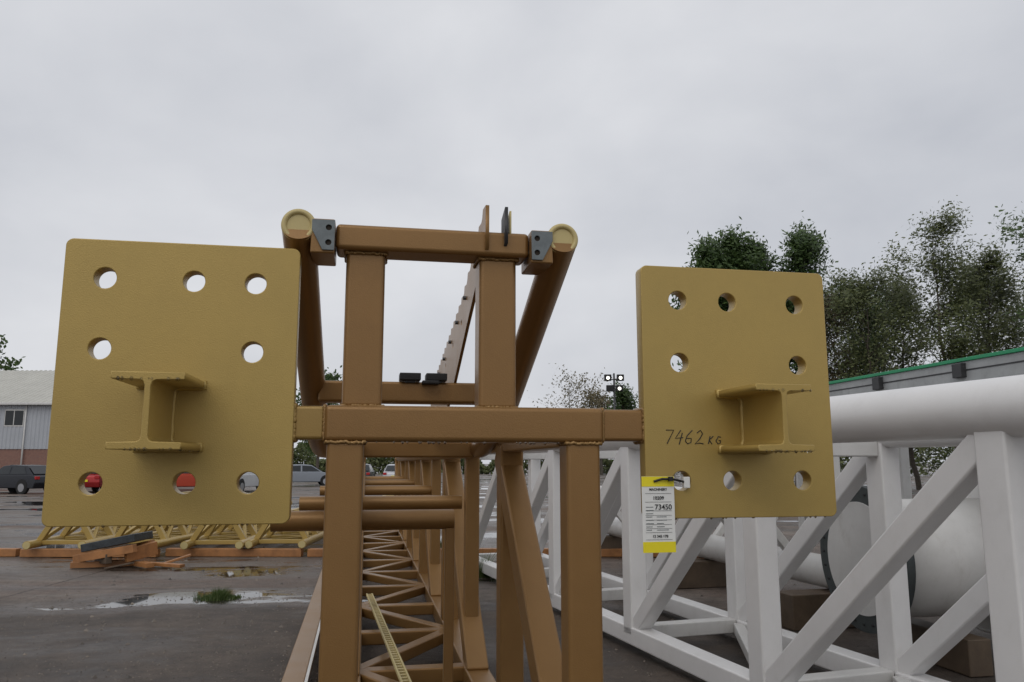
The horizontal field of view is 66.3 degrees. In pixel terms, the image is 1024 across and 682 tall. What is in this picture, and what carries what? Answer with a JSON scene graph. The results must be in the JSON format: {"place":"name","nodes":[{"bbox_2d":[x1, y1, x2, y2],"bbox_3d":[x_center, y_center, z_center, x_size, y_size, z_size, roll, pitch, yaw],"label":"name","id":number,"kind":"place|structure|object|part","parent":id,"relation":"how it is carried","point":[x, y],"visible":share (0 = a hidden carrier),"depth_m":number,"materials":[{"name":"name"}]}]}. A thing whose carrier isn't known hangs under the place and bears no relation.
{"place":"outdoors","nodes":[
{"label":"outdoors","id":0,"kind":"place"},
{"bbox_2d":[0,370,54,467],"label":"industrial warehouse","id":1,"kind":"structure","parent":0,"point":[25,404],"depth_m":59.71,"materials":[{"name":"white metal"}]},
{"bbox_2d":[4,411,23,424],"bbox_3d":[-37.900,5.853,59.705,1.360,1.100,0.015,0,-9,0],"label":"window glass","id":2,"kind":"structure","parent":1,"relation":"in","point":[18,419],"depth_m":59.70,"materials":[{"name":"black glass"}]},
{"bbox_2d":[4,409,24,426],"bbox_3d":[-37.900,5.859,59.742,1.500,1.300,0.050,0,-9,0],"label":"window frame","id":3,"kind":"structure","parent":1,"relation":"in","point":[5,409],"depth_m":59.76,"materials":[{"name":"white paint"}]},
{"bbox_2d":[193,585,241,600],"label":"grass","id":4,"kind":"structure","parent":0,"point":[224,594],"depth_m":9.30,"materials":[{"name":"green plant"}]},
{"bbox_2d":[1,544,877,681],"bbox_3d":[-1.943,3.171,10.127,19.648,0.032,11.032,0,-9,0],"label":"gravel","id":5,"kind":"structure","parent":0,"point":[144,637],"depth_m":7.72,"materials":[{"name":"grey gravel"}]},
{"bbox_2d":[479,550,496,578],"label":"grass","id":6,"kind":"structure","parent":0,"point":[481,575],"depth_m":11.02,"materials":[{"name":"green plant"}]},
{"bbox_2d":[0,464,995,681],"bbox_3d":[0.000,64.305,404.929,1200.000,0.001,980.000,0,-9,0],"label":"ground","id":7,"kind":"structure","parent":0,"point":[21,523],"depth_m":8.19,"materials":[{"name":"grey asphalt"}]},
{"bbox_2d":[0,334,25,370],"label":"oak tree","id":8,"kind":"object","parent":7,"relation":"on","point":[9,364],"visible":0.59,"depth_m":81.98,"materials":[{"name":"green plant"}]},
{"bbox_2d":[0,465,45,493],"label":"parked car","id":9,"kind":"object","parent":7,"relation":"on","point":[21,479],"visible":0.66,"depth_m":40.35,"materials":[{"name":"paint"}]},
{"bbox_3d":[-26.557,6.735,40.855,1.200,0.390,0.135,-3,-9,20],"label":"side window","id":10,"kind":"part","parent":9,"relation":"part of","materials":[{"name":"grey glass"}]},
{"bbox_3d":[-25.373,6.669,40.429,1.120,0.390,0.135,-3,-9,20],"label":"side window","id":11,"kind":"part","parent":9,"relation":"part of","materials":[{"name":"grey glass"}]},
{"bbox_3d":[-24.412,6.730,40.874,0.500,0.365,1.440,-3,-9,20],"label":"rear window","id":12,"kind":"part","parent":9,"relation":"part of","materials":[{"name":"grey glass"}]},
{"bbox_2d":[85,473,102,490],"bbox_3d":[-22.999,7.672,43.835,1.790,1.508,4.415,1,-9,-5],"label":"parked car","id":13,"kind":"object","parent":7,"relation":"on","point":[93,481],"visible":0.23,"depth_m":41.77,"materials":[{"name":"paint"}]},
{"bbox_2d":[70,531,190,568],"bbox_3d":[-5.833,3.220,12.110,1.743,0.511,0.852,-1,-9,8],"label":"timber dunnage pile","id":14,"kind":"object","parent":7,"relation":"on","point":[133,553],"visible":1,"depth_m":11.95,"materials":[{"name":"brown wood"}]},
{"bbox_2d":[176,472,195,486],"bbox_3d":[-18.193,7.674,43.845,4.415,1.508,1.790,3,-9,-20],"label":"parked car","id":15,"kind":"object","parent":7,"relation":"on","point":[185,479],"visible":0.02,"depth_m":43.05,"materials":[{"name":"paint"}]},
{"bbox_2d":[239,472,258,490],"bbox_3d":[-15.201,7.387,43.373,1.790,1.930,4.415,-1,-9,5],"label":"parked van","id":16,"kind":"object","parent":7,"relation":"on","point":[249,479],"visible":0.12,"depth_m":42.90,"materials":[{"name":"paint"}]},
{"bbox_2d":[292,464,325,485],"bbox_3d":[-14.307,9.279,54.216,4.415,1.508,1.790,3,-9,-20],"label":"parked car","id":17,"kind":"object","parent":7,"relation":"on","point":[305,473],"visible":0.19,"depth_m":53.53,"materials":[{"name":"paint"}]},
{"bbox_3d":[-14.927,8.657,53.276,1.120,0.390,0.135,3,-9,-20],"label":"side window","id":18,"kind":"part","parent":17,"relation":"part of","materials":[{"name":"grey glass"}]},
{"bbox_3d":[-13.743,8.723,53.702,1.200,0.390,0.135,3,-9,-20],"label":"side window","id":19,"kind":"part","parent":17,"relation":"part of","materials":[{"name":"grey glass"}]},
{"bbox_2d":[296,365,341,468],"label":"oak tree","id":20,"kind":"object","parent":7,"relation":"on","point":[330,376],"visible":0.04,"depth_m":92.10,"materials":[{"name":"green plant"}]},
{"bbox_2d":[0,548,697,556],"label":"timber baulks","id":21,"kind":"object","parent":7,"relation":"on","point":[193,552],"visible":0.45,"depth_m":13.42,"materials":[{"name":"brown wood"}]},
{"bbox_2d":[22,525,177,549],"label":"stacked coaster track","id":22,"kind":"structure","parent":21,"relation":"on","point":[84,535],"depth_m":13.88,"materials":[{"name":"gold metal"}]},
{"bbox_2d":[108,524,252,547],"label":"stacked coaster track","id":23,"kind":"structure","parent":21,"relation":"on","point":[165,535],"depth_m":14.11,"materials":[{"name":"gold metal"}]},
{"bbox_2d":[180,502,291,549],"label":"stacked coaster track","id":24,"kind":"structure","parent":21,"relation":"on","point":[239,536],"depth_m":13.92,"materials":[{"name":"gold metal"}]},
{"bbox_2d":[245,508,322,548],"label":"stacked coaster track","id":25,"kind":"structure","parent":21,"relation":"on","point":[302,539],"depth_m":13.76,"materials":[{"name":"gold metal"}]},
{"bbox_2d":[365,464,374,475],"bbox_3d":[-10.999,9.738,57.176,1.790,1.508,4.415,1,-9,-5],"label":"parked car","id":26,"kind":"object","parent":7,"relation":"on","point":[369,471],"visible":0.17,"depth_m":55.81,"materials":[{"name":"paint"}]},
{"bbox_2d":[383,464,394,475],"bbox_3d":[-8.300,9.738,57.176,1.790,1.508,4.415,0,-9,-2],"label":"parked car","id":27,"kind":"object","parent":7,"relation":"on","point":[389,470],"visible":0.29,"depth_m":55.32,"materials":[{"name":"paint"}]},
{"bbox_3d":[-8.241,9.008,55.587,1.440,0.365,0.500,0,-9,-2],"label":"rear window","id":28,"kind":"part","parent":27,"relation":"part of","materials":[{"name":"grey glass"}]},
{"bbox_2d":[42,205,836,681],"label":"gold coaster track section","id":29,"kind":"object","parent":7,"relation":"on","point":[160,397],"visible":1,"depth_m":2.85,"materials":[{"name":"paint"}]},
{"bbox_2d":[641,476,689,552],"bbox_3d":[0.564,0.624,2.825,0.196,0.268,0.052,4,-10,-27],"label":"shipping label tag","id":30,"kind":"object","parent":29,"relation":"attached to","point":[658,515],"visible":1,"depth_m":2.82,"materials":[{"name":"paper"}]},
{"bbox_2d":[532,363,616,407],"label":"oak tree","id":31,"kind":"object","parent":7,"relation":"on","point":[577,398],"visible":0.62,"depth_m":100.01,"materials":[{"name":"green plant"}]},
{"bbox_2d":[560,372,631,474],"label":"oak tree","id":32,"kind":"object","parent":7,"relation":"on","point":[600,402],"visible":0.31,"depth_m":100.93,"materials":[{"name":"green plant"}]},
{"bbox_2d":[604,373,623,409],"bbox_3d":[8.100,6.815,61.668,1.560,8.600,0.350,0,-9,0],"label":"floodlight mast","id":33,"kind":"object","parent":7,"relation":"on","point":[611,388],"visible":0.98,"depth_m":62.09,"materials":[{"name":"metal"}]},
{"bbox_2d":[603,380,638,460],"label":"conifer tree","id":34,"kind":"object","parent":7,"relation":"on","point":[623,399],"visible":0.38,"depth_m":63.26,"materials":[{"name":"green plant"}]},
{"bbox_2d":[293,441,953,475],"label":"hedge","id":35,"kind":"object","parent":7,"relation":"on","point":[300,455],"visible":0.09,"depth_m":108.22,"materials":[{"name":"green plant"}]},
{"bbox_2d":[669,228,739,371],"bbox_3d":[10.956,0.884,45.441,5.350,15.374,5.650,0,-9,0],"label":"poplar tree","id":36,"kind":"object","parent":7,"relation":"on","point":[708,254],"visible":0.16,"depth_m":45.31,"materials":[{"name":"green plant"}]},
{"bbox_2d":[600,486,855,630],"bbox_3d":[2.504,2.671,10.800,1.200,1.215,7.100,2,-9,-14],"label":"white coaster track section","id":37,"kind":"object","parent":7,"relation":"on","point":[799,608],"visible":0.04,"depth_m":8.44,"materials":[{"name":"paint"}]},
{"bbox_2d":[711,216,768,310],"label":"poplar tree","id":38,"kind":"object","parent":7,"relation":"on","point":[733,243],"visible":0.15,"depth_m":46.39,"materials":[{"name":"green plant"}]},
{"bbox_2d":[479,374,1023,681],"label":"white steel truss","id":39,"kind":"object","parent":7,"relation":"on","point":[979,424],"visible":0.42,"depth_m":5.07,"materials":[{"name":"metal"}]},
{"bbox_2d":[727,231,790,369],"bbox_3d":[14.489,0.804,45.884,4.749,15.701,4.755,-4,-10,24],"label":"poplar tree","id":40,"kind":"object","parent":7,"relation":"on","point":[756,250],"visible":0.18,"depth_m":46.43,"materials":[{"name":"green plant"}]},
{"bbox_2d":[773,210,857,486],"bbox_3d":[17.075,0.431,45.846,5.058,16.413,6.518,0,-9,0],"label":"poplar tree","id":41,"kind":"object","parent":7,"relation":"on","point":[802,253],"visible":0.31,"depth_m":45.36,"materials":[{"name":"green plant"}]},
{"bbox_2d":[788,288,867,463],"bbox_3d":[18.374,2.542,44.139,5.956,11.688,5.771,0,-9,0],"label":"birch tree","id":42,"kind":"object","parent":7,"relation":"on","point":[832,373],"visible":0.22,"depth_m":44.17,"materials":[{"name":"green plant"}]},
{"bbox_2d":[820,271,907,378],"bbox_3d":[20.891,2.320,47.291,7.065,13.132,8.054,0,-9,0],"label":"birch tree","id":43,"kind":"object","parent":7,"relation":"on","point":[866,330],"visible":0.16,"depth_m":46.22,"materials":[{"name":"green plant"}]},
{"bbox_2d":[822,254,933,379],"bbox_3d":[18.988,1.703,41.678,6.419,12.602,6.050,0,-9,0],"label":"birch tree","id":44,"kind":"object","parent":7,"relation":"on","point":[859,293],"visible":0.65,"depth_m":41.66,"materials":[{"name":"green plant"}]},
{"bbox_2d":[836,260,953,489],"bbox_3d":[23.536,1.910,47.962,8.046,14.135,6.773,-7,-11,38],"label":"birch tree","id":45,"kind":"object","parent":7,"relation":"on","point":[907,355],"visible":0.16,"depth_m":46.85,"materials":[{"name":"green plant"}]},
{"bbox_2d":[796,347,1023,657],"bbox_3d":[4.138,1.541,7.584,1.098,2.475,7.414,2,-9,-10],"label":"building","id":46,"kind":"structure","parent":7,"relation":"on","point":[1005,363],"depth_m":7.14,"materials":[{"name":"metal"}]},
{"bbox_2d":[862,195,992,449],"bbox_3d":[21.720,0.062,39.996,6.497,15.366,6.029,0,-9,0],"label":"birch tree","id":47,"kind":"object","parent":7,"relation":"on","point":[955,311],"visible":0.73,"depth_m":40.16,"materials":[{"name":"green plant"}]},
{"bbox_2d":[911,617,993,676],"bbox_3d":[3.451,2.469,6.402,0.200,0.270,1.000,2,-9,-10],"label":"cradle","id":48,"kind":"object","parent":7,"relation":"on","point":[969,655],"visible":0.51,"depth_m":5.94,"materials":[{"name":"brown wood"}]},
{"bbox_2d":[919,234,1023,356],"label":"birch tree","id":49,"kind":"object","parent":7,"relation":"on","point":[989,260],"visible":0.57,"depth_m":41.01,"materials":[{"name":"green plant"}]},
{"bbox_2d":[926,258,1023,357],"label":"birch tree","id":50,"kind":"object","parent":7,"relation":"on","point":[1022,284],"visible":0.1,"depth_m":46.29,"materials":[{"name":"green plant"}]},
{"bbox_2d":[966,485,990,629],"bbox_3d":[5.617,1.845,6.885,3.400,1.240,1.240,2,-9,-10],"label":"shaft wide","id":51,"kind":"object","parent":7,"relation":"on","point":[985,622],"visible":0.06,"depth_m":6.58,"materials":[{"name":"metal"}]},
{"bbox_2d":[820,486,915,633],"bbox_3d":[2.875,1.771,6.407,0.070,1.160,1.160,2,-9,-10],"label":"flange disc","id":52,"kind":"object","parent":51,"relation":"attached to","point":[868,621],"visible":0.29,"depth_m":6.36,"materials":[{"name":"grey metal"}]},
{"bbox_2d":[828,502,875,615],"bbox_3d":[2.845,1.770,6.402,0.030,0.900,0.900,2,-9,-10],"label":"end disc","id":53,"kind":"object","parent":52,"relation":"attached to","point":[849,540],"visible":0.4,"depth_m":6.53,"materials":[{"name":"white paint"}]},
{"bbox_2d":[988,204,1023,335],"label":"ash tree","id":54,"kind":"object","parent":7,"relation":"on","point":[1010,229],"visible":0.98,"depth_m":37.49,"materials":[{"name":"green plant"}]},
{"bbox_2d":[0,0,1023,463],"label":"sky","id":55,"kind":"structure","parent":0,"point":[633,126],"materials":[{"name":"grey"}]},
{"bbox_2d":[902,498,985,616],"bbox_3d":[3.416,1.786,6.502,1.070,0.940,0.940,2,-9,-10],"label":"shaft","id":56,"kind":"object","parent":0,"point":[949,555],"visible":0.23,"depth_m":6.06,"materials":[{"name":"white paint"}]},
{"bbox_2d":[975,625,990,632],"bbox_3d":[3.943,1.800,6.593,0.030,1.250,1.250,2,-9,-10],"label":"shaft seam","id":57,"kind":"object","parent":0,"point":[983,629],"visible":0.06,"depth_m":6.53,"materials":[{"name":"grey metal"}]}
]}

